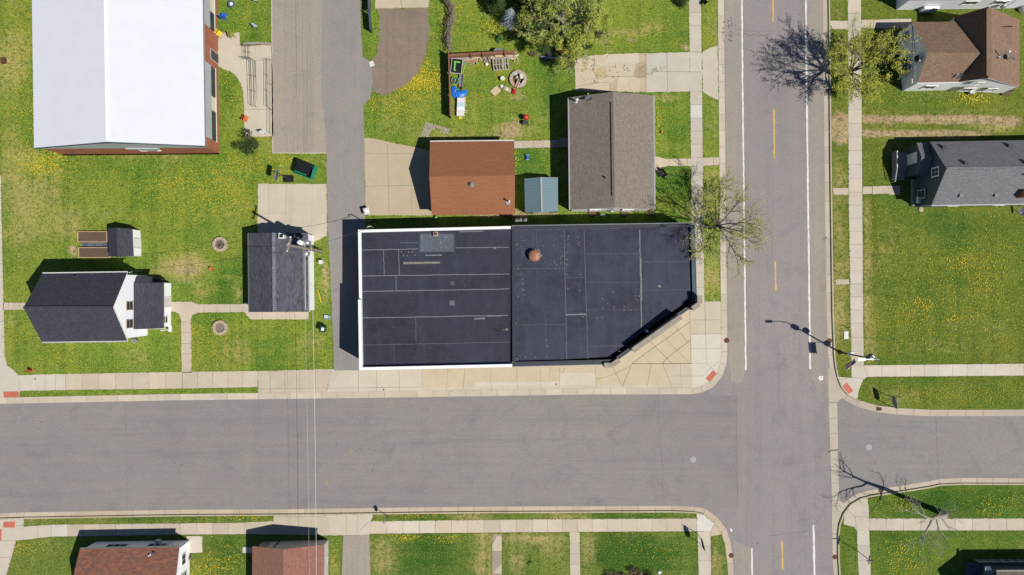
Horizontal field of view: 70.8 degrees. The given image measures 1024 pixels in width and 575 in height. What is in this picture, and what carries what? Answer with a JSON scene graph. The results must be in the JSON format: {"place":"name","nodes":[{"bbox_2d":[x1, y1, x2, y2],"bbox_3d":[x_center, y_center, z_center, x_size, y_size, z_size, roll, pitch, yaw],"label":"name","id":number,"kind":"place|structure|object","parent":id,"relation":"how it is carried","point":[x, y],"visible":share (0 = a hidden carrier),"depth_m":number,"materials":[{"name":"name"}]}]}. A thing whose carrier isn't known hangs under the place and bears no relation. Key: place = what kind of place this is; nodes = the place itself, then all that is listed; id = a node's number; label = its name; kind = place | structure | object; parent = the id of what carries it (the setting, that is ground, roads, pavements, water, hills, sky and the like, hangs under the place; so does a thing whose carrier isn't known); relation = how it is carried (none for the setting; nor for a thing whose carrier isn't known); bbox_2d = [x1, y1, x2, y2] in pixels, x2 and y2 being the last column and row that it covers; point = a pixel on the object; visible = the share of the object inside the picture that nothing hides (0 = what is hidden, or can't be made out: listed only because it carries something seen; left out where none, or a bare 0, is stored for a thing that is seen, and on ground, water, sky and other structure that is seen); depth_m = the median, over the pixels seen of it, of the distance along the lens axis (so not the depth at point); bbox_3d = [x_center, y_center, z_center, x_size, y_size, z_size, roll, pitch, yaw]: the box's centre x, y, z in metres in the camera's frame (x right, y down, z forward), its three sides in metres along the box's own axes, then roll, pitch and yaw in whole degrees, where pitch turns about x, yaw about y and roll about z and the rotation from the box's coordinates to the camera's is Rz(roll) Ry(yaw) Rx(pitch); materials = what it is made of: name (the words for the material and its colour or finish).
{"place":"outdoors","nodes":[
{"label":"outdoors","id":0,"kind":"place"},
{"bbox_2d":[3,302,24,309],"bbox_3d":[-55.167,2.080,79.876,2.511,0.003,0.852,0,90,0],"label":"garden path","id":1,"kind":"structure","parent":0,"point":[13,306],"depth_m":79.87,"materials":[{"name":"concrete"}]},
{"bbox_2d":[0,519,51,574],"bbox_3d":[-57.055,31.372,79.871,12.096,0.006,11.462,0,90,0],"label":"corner pavement","id":2,"kind":"structure","parent":0,"point":[11,536],"depth_m":79.87,"materials":[{"name":"concrete"}]},
{"bbox_2d":[0,176,65,397],"bbox_3d":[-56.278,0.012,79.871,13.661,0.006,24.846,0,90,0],"label":"pavement","id":3,"kind":"structure","parent":0,"point":[11,380],"depth_m":79.87,"materials":[{"name":"concrete"}]},
{"bbox_2d":[3,391,17,397],"bbox_3d":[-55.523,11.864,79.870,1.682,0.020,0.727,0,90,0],"label":"tactile paving","id":4,"kind":"structure","parent":3,"relation":"on","point":[11,394],"depth_m":79.86,"materials":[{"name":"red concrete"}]},
{"bbox_2d":[82,242,107,246],"bbox_3d":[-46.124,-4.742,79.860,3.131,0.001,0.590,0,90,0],"label":"garden path","id":5,"kind":"structure","parent":0,"point":[94,244],"depth_m":79.86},
{"bbox_2d":[51,523,244,536],"bbox_3d":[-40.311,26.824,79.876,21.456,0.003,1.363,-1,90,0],"label":"sidewalk","id":6,"kind":"structure","parent":0,"point":[64,530],"depth_m":79.87,"materials":[{"name":"concrete"}]},
{"bbox_2d":[66,371,257,389],"bbox_3d":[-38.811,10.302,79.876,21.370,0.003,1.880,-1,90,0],"label":"sidewalk","id":7,"kind":"structure","parent":0,"point":[169,380],"depth_m":79.87,"materials":[{"name":"concrete"}]},
{"bbox_2d":[186,536,201,552],"bbox_3d":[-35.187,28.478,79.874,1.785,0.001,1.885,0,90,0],"label":"garden path","id":8,"kind":"structure","parent":0,"point":[195,544],"depth_m":79.87,"materials":[{"name":"concrete"}]},
{"bbox_2d":[171,302,308,372],"bbox_3d":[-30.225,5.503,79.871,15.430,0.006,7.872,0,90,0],"label":"garden path","id":9,"kind":"structure","parent":0,"point":[185,311],"depth_m":79.87,"materials":[{"name":"concrete"}]},
{"bbox_2d":[218,32,272,136],"bbox_3d":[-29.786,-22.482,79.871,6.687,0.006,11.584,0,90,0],"label":"pavement","id":10,"kind":"structure","parent":0,"point":[231,51],"depth_m":79.87,"materials":[{"name":"concrete"}]},
{"bbox_2d":[255,61,267,107],"bbox_3d":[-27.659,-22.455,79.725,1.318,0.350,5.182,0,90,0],"label":"ramp","id":11,"kind":"structure","parent":10,"relation":"on","point":[262,98],"depth_m":79.72,"materials":[{"name":"concrete"}]},
{"bbox_2d":[258,369,331,392],"bbox_3d":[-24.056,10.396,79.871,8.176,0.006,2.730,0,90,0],"label":"pavement","id":12,"kind":"structure","parent":0,"point":[279,381],"depth_m":79.87,"materials":[{"name":"concrete"}]},
{"bbox_2d":[272,0,325,151],"bbox_3d":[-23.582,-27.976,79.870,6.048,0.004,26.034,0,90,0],"label":"parking lot","id":13,"kind":"structure","parent":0,"point":[297,53],"depth_m":79.87,"materials":[{"name":"beige concrete"}]},
{"bbox_2d":[245,514,372,534],"bbox_3d":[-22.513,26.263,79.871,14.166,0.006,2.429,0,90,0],"label":"driveway apron","id":14,"kind":"object","parent":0,"point":[340,524],"visible":1,"depth_m":79.87,"materials":[{"name":"concrete"}]},
{"bbox_2d":[321,0,372,370],"bbox_3d":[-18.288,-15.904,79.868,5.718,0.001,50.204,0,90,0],"label":"alley","id":15,"kind":"structure","parent":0,"point":[346,84],"depth_m":79.87,"materials":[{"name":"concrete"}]},
{"bbox_2d":[342,535,370,574],"bbox_3d":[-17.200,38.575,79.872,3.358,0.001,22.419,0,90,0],"label":"driveway","id":16,"kind":"structure","parent":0,"point":[356,556],"depth_m":79.87,"materials":[{"name":"beige concrete"}]},
{"bbox_2d":[0,0,721,396],"bbox_3d":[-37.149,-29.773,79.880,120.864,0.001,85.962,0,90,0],"label":"lawn","id":17,"kind":"structure","parent":0,"point":[34,232],"depth_m":79.88,"materials":[{"name":"green plant"}]},
{"bbox_2d":[77,231,107,241],"bbox_3d":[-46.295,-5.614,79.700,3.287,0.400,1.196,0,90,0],"label":"raised bed","id":18,"kind":"object","parent":17,"relation":"on","point":[92,236],"visible":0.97,"depth_m":79.59,"materials":[{"name":"soil"}]},
{"bbox_2d":[78,247,110,257],"bbox_3d":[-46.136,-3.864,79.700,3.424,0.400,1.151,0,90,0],"label":"raised bed","id":19,"kind":"object","parent":17,"relation":"on","point":[92,252],"visible":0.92,"depth_m":79.60,"materials":[{"name":"soil"}]},
{"bbox_2d":[23,271,171,342],"bbox_3d":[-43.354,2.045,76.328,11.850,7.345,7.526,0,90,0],"label":"white house","id":20,"kind":"structure","parent":17,"relation":"on","point":[78,307],"depth_m":74.63,"materials":[{"name":"grey"}]},
{"bbox_2d":[164,297,171,307],"bbox_3d":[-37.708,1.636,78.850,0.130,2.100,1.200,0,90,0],"label":"door","id":21,"kind":"structure","parent":20,"relation":"in","point":[167,300],"depth_m":79.03,"materials":[{"name":"white paint"}]},
{"bbox_2d":[108,228,141,256],"bbox_3d":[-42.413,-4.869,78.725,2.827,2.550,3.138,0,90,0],"label":"garden shed","id":22,"kind":"structure","parent":17,"relation":"on","point":[124,242],"depth_m":77.89,"materials":[{"name":"grey"}]},
{"bbox_2d":[32,0,219,155],"bbox_3d":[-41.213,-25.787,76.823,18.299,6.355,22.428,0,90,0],"label":"school building","id":23,"kind":"structure","parent":17,"relation":"on","point":[138,76],"depth_m":74.72,"materials":[{"name":"white metal"}]},
{"bbox_2d":[210,48,218,64],"bbox_3d":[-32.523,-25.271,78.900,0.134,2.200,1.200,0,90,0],"label":"door","id":24,"kind":"structure","parent":23,"relation":"in","point":[213,55],"depth_m":78.78,"materials":[{"name":"metal"}]},
{"bbox_2d":[212,320,227,334],"bbox_3d":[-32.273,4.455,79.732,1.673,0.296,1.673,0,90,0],"label":"fire pit","id":25,"kind":"object","parent":17,"relation":"on","point":[219,327],"visible":1,"depth_m":79.62,"materials":[{"name":"beige stone"}]},
{"bbox_2d":[212,237,227,251],"bbox_3d":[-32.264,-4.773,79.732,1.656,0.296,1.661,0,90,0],"label":"fire pit","id":26,"kind":"object","parent":17,"relation":"on","point":[224,241],"visible":1,"depth_m":79.61,"materials":[{"name":"beige stone"}]},
{"bbox_2d":[231,129,261,158],"bbox_3d":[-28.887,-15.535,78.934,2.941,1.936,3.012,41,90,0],"label":"shrub","id":27,"kind":"object","parent":17,"relation":"on","point":[249,143],"visible":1,"depth_m":78.81,"materials":[{"name":"green plant"}]},
{"bbox_2d":[242,42,270,46],"bbox_3d":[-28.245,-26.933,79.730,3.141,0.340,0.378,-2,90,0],"label":"retaining wall","id":28,"kind":"structure","parent":17,"relation":"on","point":[255,43],"depth_m":79.56,"materials":[{"name":"beige concrete"}]},
{"bbox_2d":[248,233,313,311],"bbox_3d":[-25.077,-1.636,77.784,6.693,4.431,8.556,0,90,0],"label":"garage","id":29,"kind":"structure","parent":17,"relation":"on","point":[274,285],"depth_m":76.75,"materials":[{"name":"grey"}]},
{"bbox_2d":[272,170,293,181],"bbox_3d":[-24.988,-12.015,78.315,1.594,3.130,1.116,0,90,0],"label":"basketball stand","id":30,"kind":"object","parent":17,"relation":"on","point":[286,178],"visible":1,"depth_m":79.72,"materials":[{"name":"black plastic"}]},
{"bbox_2d":[258,184,326,241],"bbox_3d":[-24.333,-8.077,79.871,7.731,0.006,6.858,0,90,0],"label":"concrete pad","id":31,"kind":"object","parent":17,"relation":"on","point":[305,204],"visible":0.8,"depth_m":79.87,"materials":[{"name":"concrete"}]},
{"bbox_2d":[271,0,325,153],"bbox_3d":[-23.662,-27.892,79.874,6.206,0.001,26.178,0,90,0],"label":"lot edging","id":32,"kind":"object","parent":17,"relation":"on","point":[273,152],"visible":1,"depth_m":79.87,"materials":[{"name":"concrete"}]},
{"bbox_2d":[286,236,323,256],"bbox_3d":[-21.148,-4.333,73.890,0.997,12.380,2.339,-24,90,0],"label":"utility pole","id":33,"kind":"object","parent":17,"relation":"on","point":[301,242],"visible":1,"depth_m":73.04,"materials":[{"name":"brown wood"}]},
{"bbox_2d":[311,250,315,486],"bbox_3d":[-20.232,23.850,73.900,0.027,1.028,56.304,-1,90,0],"label":"overhead wire","id":34,"kind":"object","parent":33,"relation":"attached to","point":[314,391],"visible":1,"depth_m":74.25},
{"bbox_2d":[294,159,317,179],"bbox_3d":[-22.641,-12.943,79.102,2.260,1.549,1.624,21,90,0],"label":"dumpster","id":35,"kind":"object","parent":17,"relation":"on","point":[304,169],"visible":0.98,"depth_m":78.49,"materials":[{"name":"black plastic"}]},
{"bbox_2d":[367,0,372,32],"bbox_3d":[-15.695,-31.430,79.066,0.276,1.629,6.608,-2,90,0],"label":"fence","id":36,"kind":"object","parent":17,"relation":"on","point":[369,15],"visible":1,"depth_m":79.06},
{"bbox_2d":[371,7,429,94],"bbox_3d":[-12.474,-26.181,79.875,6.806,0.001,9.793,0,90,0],"label":"dirt lot","id":37,"kind":"structure","parent":17,"relation":"on","point":[398,59],"depth_m":79.88,"materials":[{"name":"soil"}]},
{"bbox_2d":[421,122,449,137],"bbox_3d":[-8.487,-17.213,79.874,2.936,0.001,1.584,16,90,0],"label":"paver patch","id":38,"kind":"object","parent":17,"relation":"on","point":[427,132],"visible":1,"depth_m":79.87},
{"bbox_2d":[447,50,450,117],"bbox_3d":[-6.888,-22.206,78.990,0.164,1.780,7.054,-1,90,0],"label":"fence","id":39,"kind":"object","parent":17,"relation":"on","point":[449,94],"visible":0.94,"depth_m":78.39,"materials":[{"name":"red wood"}]},
{"bbox_2d":[442,0,456,51],"bbox_3d":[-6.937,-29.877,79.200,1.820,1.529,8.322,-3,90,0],"label":"dead hedge","id":40,"kind":"object","parent":17,"relation":"on","point":[450,21],"visible":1,"depth_m":78.91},
{"bbox_2d":[450,58,464,73],"bbox_3d":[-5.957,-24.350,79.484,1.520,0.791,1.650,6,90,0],"label":"frame cot","id":41,"kind":"object","parent":17,"relation":"on","point":[456,65],"visible":1,"depth_m":79.26,"materials":[{"name":"fabric"}]},
{"bbox_2d":[452,85,466,99],"bbox_3d":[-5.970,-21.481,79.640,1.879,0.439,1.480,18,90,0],"label":"tarpaulin","id":42,"kind":"object","parent":17,"relation":"on","point":[456,93],"visible":1,"depth_m":79.66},
{"bbox_2d":[429,140,514,214],"bbox_3d":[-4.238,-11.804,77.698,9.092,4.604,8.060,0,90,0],"label":"garage","id":43,"kind":"structure","parent":17,"relation":"on","point":[471,177],"depth_m":76.38,"materials":[{"name":"orange metal"}]},
{"bbox_2d":[448,50,514,60],"bbox_3d":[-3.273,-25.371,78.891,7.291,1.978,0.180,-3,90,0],"label":"fence","id":44,"kind":"object","parent":17,"relation":"on","point":[486,54],"visible":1,"depth_m":78.60,"materials":[{"name":"red wood"}]},
{"bbox_2d":[485,0,507,13],"bbox_3d":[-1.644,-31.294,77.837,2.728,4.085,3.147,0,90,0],"label":"evergreen","id":45,"kind":"object","parent":17,"relation":"on","point":[496,5],"visible":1,"depth_m":78.02,"materials":[{"name":"green plant"}]},
{"bbox_2d":[492,57,508,70],"bbox_3d":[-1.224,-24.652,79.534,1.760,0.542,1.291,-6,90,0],"label":"pallet","id":46,"kind":"object","parent":17,"relation":"on","point":[499,64],"visible":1,"depth_m":79.48,"materials":[{"name":"grey wood"}]},
{"bbox_2d":[500,8,517,30],"bbox_3d":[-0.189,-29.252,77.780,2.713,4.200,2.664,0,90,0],"label":"spruce tree","id":47,"kind":"object","parent":17,"relation":"on","point":[511,13],"visible":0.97,"depth_m":77.63,"materials":[{"name":"grey plant"}]},
{"bbox_2d":[0,1,1022,574],"bbox_3d":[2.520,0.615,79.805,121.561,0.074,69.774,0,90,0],"label":"dandelions","id":48,"kind":"object","parent":17,"relation":"on","point":[416,77],"visible":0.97,"depth_m":79.80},
{"bbox_2d":[0,0,1023,574],"bbox_3d":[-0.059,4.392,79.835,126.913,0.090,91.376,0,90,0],"label":"grass tufts","id":49,"kind":"object","parent":17,"relation":"on","point":[498,214],"visible":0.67,"depth_m":79.86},
{"bbox_2d":[509,70,526,87],"bbox_3d":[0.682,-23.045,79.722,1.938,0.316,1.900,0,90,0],"label":"fire pit","id":50,"kind":"object","parent":17,"relation":"on","point":[512,79],"visible":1,"depth_m":79.59,"materials":[{"name":"beige stone"}]},
{"bbox_2d":[511,0,532,13],"bbox_3d":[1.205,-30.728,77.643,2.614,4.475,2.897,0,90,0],"label":"evergreen","id":51,"kind":"object","parent":17,"relation":"on","point":[516,6],"visible":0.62,"depth_m":77.35,"materials":[{"name":"green plant"}]},
{"bbox_2d":[524,177,557,213],"bbox_3d":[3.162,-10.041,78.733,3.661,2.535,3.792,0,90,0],"label":"metal shed","id":52,"kind":"structure","parent":17,"relation":"on","point":[541,194],"depth_m":77.81,"materials":[{"name":"metal"}]},
{"bbox_2d":[514,0,615,77],"bbox_3d":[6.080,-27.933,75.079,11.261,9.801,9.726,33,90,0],"label":"yard tree","id":53,"kind":"object","parent":17,"relation":"on","point":[588,27],"visible":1,"depth_m":75.24,"materials":[{"name":"green plant"}]},
{"bbox_2d":[555,92,655,215],"bbox_3d":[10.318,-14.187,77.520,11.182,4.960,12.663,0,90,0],"label":"taupe house","id":54,"kind":"structure","parent":17,"relation":"on","point":[609,142],"depth_m":76.14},
{"bbox_2d":[674,164,773,278],"bbox_3d":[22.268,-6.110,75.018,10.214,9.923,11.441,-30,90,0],"label":"street tree","id":55,"kind":"object","parent":17,"relation":"on","point":[720,226],"visible":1,"depth_m":75.21,"materials":[{"name":"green plant"}]},
{"bbox_2d":[0,511,727,574],"bbox_3d":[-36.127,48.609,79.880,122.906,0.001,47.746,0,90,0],"label":"lawn","id":56,"kind":"structure","parent":0,"point":[471,554],"depth_m":79.88,"materials":[{"name":"green plant"}]},
{"bbox_2d":[74,539,189,574],"bbox_3d":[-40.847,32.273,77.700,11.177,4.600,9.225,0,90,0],"label":"red roofed house","id":57,"kind":"structure","parent":56,"relation":"on","point":[160,557],"depth_m":76.73,"materials":[{"name":"red"}]},
{"bbox_2d":[252,540,327,574],"bbox_3d":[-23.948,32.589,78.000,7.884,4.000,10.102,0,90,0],"label":"garage","id":58,"kind":"structure","parent":56,"relation":"on","point":[305,557],"depth_m":76.83,"materials":[{"name":"brown"}]},
{"bbox_2d":[327,369,421,392],"bbox_3d":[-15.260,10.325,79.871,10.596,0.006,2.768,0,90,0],"label":"driveway apron","id":59,"kind":"object","parent":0,"point":[400,380],"visible":0.85,"depth_m":79.87,"materials":[{"name":"concrete"}]},
{"bbox_2d":[364,138,431,215],"bbox_3d":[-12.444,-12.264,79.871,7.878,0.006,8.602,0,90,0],"label":"driveway","id":60,"kind":"structure","parent":0,"point":[397,181],"depth_m":79.87,"materials":[{"name":"concrete"}]},
{"bbox_2d":[375,0,428,8],"bbox_3d":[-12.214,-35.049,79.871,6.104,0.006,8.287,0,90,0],"label":"driveway","id":61,"kind":"structure","parent":0,"point":[379,4],"depth_m":79.87,"materials":[{"name":"concrete"}]},
{"bbox_2d":[492,534,501,574],"bbox_3d":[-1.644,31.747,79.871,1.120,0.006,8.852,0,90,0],"label":"garden path","id":62,"kind":"structure","parent":0,"point":[497,555],"depth_m":79.87,"materials":[{"name":"concrete"}]},
{"bbox_2d":[0,388,1023,515],"bbox_3d":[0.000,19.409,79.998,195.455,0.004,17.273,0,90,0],"label":"side road","id":63,"kind":"structure","parent":0,"point":[566,450],"depth_m":80.00,"materials":[{"name":"asphalt"}]},
{"bbox_2d":[838,483,1023,574],"bbox_3d":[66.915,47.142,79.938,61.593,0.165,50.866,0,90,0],"label":"kerb","id":64,"kind":"structure","parent":63,"relation":"on","point":[908,491],"depth_m":79.86,"materials":[{"name":"concrete"}]},
{"bbox_2d":[371,518,696,533],"bbox_3d":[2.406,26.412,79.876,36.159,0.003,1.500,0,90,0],"label":"sidewalk","id":65,"kind":"structure","parent":0,"point":[547,525],"depth_m":79.87,"materials":[{"name":"concrete"}]},
{"bbox_2d":[514,140,558,147],"bbox_3d":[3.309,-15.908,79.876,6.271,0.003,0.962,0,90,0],"label":"garden path","id":66,"kind":"structure","parent":0,"point":[536,144],"depth_m":79.87,"materials":[{"name":"concrete"}]},
{"bbox_2d":[422,301,720,390],"bbox_3d":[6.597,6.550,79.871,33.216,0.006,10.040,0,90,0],"label":"shop pavement","id":67,"kind":"structure","parent":0,"point":[685,352],"depth_m":79.87,"materials":[{"name":"concrete"}]},
{"bbox_2d":[570,532,579,574],"bbox_3d":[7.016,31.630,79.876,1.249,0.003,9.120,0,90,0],"label":"garden path","id":68,"kind":"structure","parent":0,"point":[574,553],"depth_m":79.87,"materials":[{"name":"concrete"}]},
{"bbox_2d":[575,46,718,99],"bbox_3d":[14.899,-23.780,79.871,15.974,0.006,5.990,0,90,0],"label":"driveway","id":69,"kind":"structure","parent":0,"point":[673,75],"depth_m":79.87,"materials":[{"name":"concrete"}]},
{"bbox_2d":[655,156,718,168],"bbox_3d":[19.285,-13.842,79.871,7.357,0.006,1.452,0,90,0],"label":"garden path","id":70,"kind":"structure","parent":0,"point":[663,162],"depth_m":79.87,"materials":[{"name":"concrete"}]},
{"bbox_2d":[689,0,704,301],"bbox_3d":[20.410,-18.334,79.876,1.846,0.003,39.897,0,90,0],"label":"sidewalk","id":71,"kind":"structure","parent":0,"point":[695,32],"depth_m":79.87,"materials":[{"name":"concrete"}]},
{"bbox_2d":[698,532,710,574],"bbox_3d":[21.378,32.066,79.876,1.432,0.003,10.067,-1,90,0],"label":"sidewalk","id":72,"kind":"structure","parent":0,"point":[704,561],"depth_m":79.87,"materials":[{"name":"concrete"}]},
{"bbox_2d":[697,514,720,535],"bbox_3d":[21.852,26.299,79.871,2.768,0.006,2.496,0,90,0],"label":"corner pavement","id":73,"kind":"structure","parent":0,"point":[704,523],"depth_m":79.87,"materials":[{"name":"concrete"}]},
{"bbox_2d":[709,0,837,574],"bbox_3d":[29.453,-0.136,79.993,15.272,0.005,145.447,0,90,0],"label":"street","id":74,"kind":"structure","parent":0,"point":[784,488],"depth_m":80.00,"materials":[{"name":"asphalt"}]},
{"bbox_2d":[773,109,774,157],"bbox_3d":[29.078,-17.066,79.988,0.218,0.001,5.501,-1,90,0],"label":"yellow lane dash","id":75,"kind":"object","parent":74,"relation":"on","point":[774,132],"visible":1,"depth_m":79.99,"materials":[{"name":"paint"}]},
{"bbox_2d":[805,0,806,72],"bbox_3d":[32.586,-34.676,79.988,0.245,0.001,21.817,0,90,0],"label":"white edge line","id":76,"kind":"object","parent":74,"relation":"on","point":[806,34],"visible":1,"depth_m":79.99,"materials":[{"name":"paint"}]},
{"bbox_2d":[813,525,814,574],"bbox_3d":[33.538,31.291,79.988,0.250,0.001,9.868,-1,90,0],"label":"white edge line","id":77,"kind":"object","parent":74,"relation":"on","point":[813,550],"visible":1,"depth_m":79.99,"materials":[{"name":"paint"}]},
{"bbox_2d":[828,368,846,531],"bbox_3d":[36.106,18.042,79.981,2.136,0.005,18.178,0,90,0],"label":"valley gutter","id":78,"kind":"object","parent":74,"relation":"on","point":[836,393],"visible":1,"depth_m":79.98,"materials":[{"name":"concrete"}]},
{"bbox_2d":[725,0,827,574],"bbox_3d":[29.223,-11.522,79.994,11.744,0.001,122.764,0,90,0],"label":"road shoulder","id":79,"kind":"object","parent":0,"point":[817,243],"visible":0.92,"depth_m":79.99},
{"bbox_2d":[741,0,742,80],"bbox_3d":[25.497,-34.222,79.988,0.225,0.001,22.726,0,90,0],"label":"white edge line","id":80,"kind":"object","parent":79,"relation":"on","point":[742,34],"visible":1,"depth_m":79.99,"materials":[{"name":"paint"}]},
{"bbox_2d":[742,81,746,369],"bbox_3d":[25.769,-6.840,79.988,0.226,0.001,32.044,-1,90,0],"label":"white edge line","id":81,"kind":"object","parent":79,"relation":"on","point":[744,221],"visible":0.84,"depth_m":79.99,"materials":[{"name":"paint"}]},
{"bbox_2d":[806,73,810,368],"bbox_3d":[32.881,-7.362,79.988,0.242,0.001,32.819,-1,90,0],"label":"white edge line","id":82,"kind":"object","parent":79,"relation":"on","point":[808,224],"visible":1,"depth_m":79.99,"materials":[{"name":"paint"}]},
{"bbox_2d":[837,365,867,398],"bbox_3d":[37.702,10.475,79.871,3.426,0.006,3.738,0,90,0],"label":"corner pavement","id":83,"kind":"structure","parent":0,"point":[859,373],"depth_m":79.87,"materials":[{"name":"concrete"}]},
{"bbox_2d":[848,0,863,364],"bbox_3d":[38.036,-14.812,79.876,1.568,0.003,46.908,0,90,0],"label":"sidewalk","id":84,"kind":"structure","parent":0,"point":[855,203],"depth_m":79.87,"materials":[{"name":"concrete"}]},
{"bbox_2d":[844,499,868,530],"bbox_3d":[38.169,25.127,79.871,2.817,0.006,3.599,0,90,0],"label":"corner pavement","id":85,"kind":"structure","parent":0,"point":[856,515],"depth_m":79.87,"materials":[{"name":"concrete"}]},
{"bbox_2d":[857,530,870,574],"bbox_3d":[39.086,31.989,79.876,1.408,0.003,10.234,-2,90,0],"label":"sidewalk","id":86,"kind":"structure","parent":0,"point":[863,546],"depth_m":79.87,"materials":[{"name":"concrete"}]},
{"bbox_2d":[833,186,899,194],"bbox_3d":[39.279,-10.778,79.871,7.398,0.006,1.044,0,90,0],"label":"garden path","id":87,"kind":"structure","parent":0,"point":[892,190],"depth_m":79.87,"materials":[{"name":"concrete"}]},
{"bbox_2d":[830,19,910,28],"bbox_3d":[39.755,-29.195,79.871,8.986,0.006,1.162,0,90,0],"label":"garden path","id":88,"kind":"structure","parent":0,"point":[892,23],"depth_m":79.87,"materials":[{"name":"concrete"}]},
{"bbox_2d":[828,0,1023,410],"bbox_3d":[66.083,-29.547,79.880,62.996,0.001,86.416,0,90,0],"label":"lawn","id":89,"kind":"structure","parent":0,"point":[890,123],"depth_m":79.88,"materials":[{"name":"green plant"}]},
{"bbox_2d":[838,350,879,369],"bbox_3d":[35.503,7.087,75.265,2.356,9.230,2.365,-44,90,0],"label":"street lamp","id":90,"kind":"object","parent":89,"relation":"on","point":[853,361],"visible":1,"depth_m":75.83,"materials":[{"name":"metal"}]},
{"bbox_2d":[824,11,922,111],"bbox_3d":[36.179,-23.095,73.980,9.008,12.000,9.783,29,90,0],"label":"street tree","id":91,"kind":"object","parent":89,"relation":"on","point":[840,73],"visible":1,"depth_m":74.11,"materials":[{"name":"green plant"}]},
{"bbox_2d":[891,140,1023,206],"bbox_3d":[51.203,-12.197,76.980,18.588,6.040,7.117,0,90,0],"label":"house","id":92,"kind":"structure","parent":89,"relation":"on","point":[983,173],"depth_m":75.77,"materials":[{"name":"grey"}]},
{"bbox_2d":[907,152,917,164],"bbox_3d":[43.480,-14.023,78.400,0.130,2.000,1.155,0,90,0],"label":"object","id":93,"kind":"structure","parent":92,"relation":"in","point":[912,158],"depth_m":78.28,"materials":[{"name":"grey glass"}]},
{"bbox_2d":[931,166,938,177],"bbox_3d":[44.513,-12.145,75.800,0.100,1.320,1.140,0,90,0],"label":"window","id":94,"kind":"structure","parent":92,"relation":"in","point":[934,171],"depth_m":75.76,"materials":[{"name":"white paint"}]},
{"bbox_2d":[897,7,1018,94],"bbox_3d":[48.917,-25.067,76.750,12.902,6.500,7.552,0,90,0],"label":"brown roofed house","id":95,"kind":"structure","parent":89,"relation":"on","point":[976,47],"depth_m":75.60,"materials":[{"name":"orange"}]},
{"bbox_2d":[900,55,908,76],"bbox_3d":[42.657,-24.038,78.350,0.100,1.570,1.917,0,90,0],"label":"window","id":96,"kind":"structure","parent":95,"relation":"in","point":[906,64],"depth_m":78.21,"materials":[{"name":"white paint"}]},
{"bbox_2d":[896,0,1023,12],"bbox_3d":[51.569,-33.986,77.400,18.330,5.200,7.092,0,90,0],"label":"white house","id":97,"kind":"structure","parent":89,"relation":"on","point":[927,6],"depth_m":78.62,"materials":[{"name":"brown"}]},
{"bbox_2d":[837,483,1023,574],"bbox_3d":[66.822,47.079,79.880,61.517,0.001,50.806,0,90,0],"label":"lawn","id":98,"kind":"structure","parent":0,"point":[969,546],"depth_m":79.88,"materials":[{"name":"green plant"}]},
{"bbox_2d":[899,487,965,567],"bbox_3d":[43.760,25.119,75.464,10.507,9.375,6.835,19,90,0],"label":"leaning tree","id":99,"kind":"object","parent":98,"relation":"on","point":[943,515],"visible":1,"depth_m":73.62,"materials":[{"name":"grey plant"}]},
{"bbox_2d":[965,559,1023,574],"bbox_3d":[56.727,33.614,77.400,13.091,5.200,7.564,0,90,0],"label":"dark house","id":100,"kind":"structure","parent":98,"relation":"on","point":[994,568],"depth_m":79.12,"materials":[{"name":"black"}]},
{"bbox_2d":[868,364,1023,376],"bbox_3d":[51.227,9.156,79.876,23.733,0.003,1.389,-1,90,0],"label":"sidewalk","id":101,"kind":"structure","parent":0,"point":[948,370],"depth_m":79.87,"materials":[{"name":"concrete"}]},
{"bbox_2d":[869,518,1023,530],"bbox_3d":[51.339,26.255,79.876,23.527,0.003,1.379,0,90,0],"label":"sidewalk","id":102,"kind":"structure","parent":0,"point":[974,524],"depth_m":79.87,"materials":[{"name":"concrete"}]},
{"label":"ground","id":103,"kind":"structure","parent":0,"visible":0},
{"bbox_2d":[0,0,722,398],"bbox_3d":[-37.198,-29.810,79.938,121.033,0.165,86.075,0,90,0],"label":"kerb","id":104,"kind":"structure","parent":103,"relation":"on","point":[470,390],"depth_m":79.86,"materials":[{"name":"concrete"}]},
{"bbox_2d":[0,0,726,403],"bbox_3d":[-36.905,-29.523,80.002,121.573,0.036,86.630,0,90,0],"label":"gutter","id":105,"kind":"object","parent":103,"relation":"on","point":[456,394],"visible":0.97,"depth_m":79.98,"materials":[{"name":"concrete"}]},
{"bbox_2d":[0,511,728,574],"bbox_3d":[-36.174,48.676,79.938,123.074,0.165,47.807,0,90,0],"label":"kerb","id":106,"kind":"structure","parent":103,"relation":"on","point":[391,513],"depth_m":79.86,"materials":[{"name":"concrete"}]},
{"bbox_2d":[0,506,733,574],"bbox_3d":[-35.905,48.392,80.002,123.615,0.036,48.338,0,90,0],"label":"gutter","id":107,"kind":"object","parent":103,"relation":"on","point":[387,510],"visible":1,"depth_m":79.98,"materials":[{"name":"concrete"}]},
{"bbox_2d":[358,218,701,369],"bbox_3d":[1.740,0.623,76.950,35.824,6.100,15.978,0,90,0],"label":"corner shop","id":108,"kind":"structure","parent":103,"relation":"on","point":[434,298],"depth_m":75.64,"materials":[{"name":"brick"}]},
{"bbox_2d":[823,0,1023,415],"bbox_3d":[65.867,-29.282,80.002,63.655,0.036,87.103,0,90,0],"label":"gutter","id":109,"kind":"object","parent":103,"relation":"on","point":[828,260],"visible":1,"depth_m":79.98,"materials":[{"name":"concrete"}]},
{"bbox_2d":[829,0,1023,410],"bbox_3d":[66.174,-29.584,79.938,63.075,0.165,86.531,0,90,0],"label":"kerb","id":110,"kind":"structure","parent":103,"relation":"on","point":[832,261],"depth_m":79.86,"materials":[{"name":"concrete"}]},
{"bbox_2d":[832,478,1023,574],"bbox_3d":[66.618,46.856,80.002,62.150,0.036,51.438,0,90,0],"label":"gutter","id":111,"kind":"object","parent":103,"relation":"on","point":[909,487],"visible":1,"depth_m":79.98,"materials":[{"name":"concrete"}]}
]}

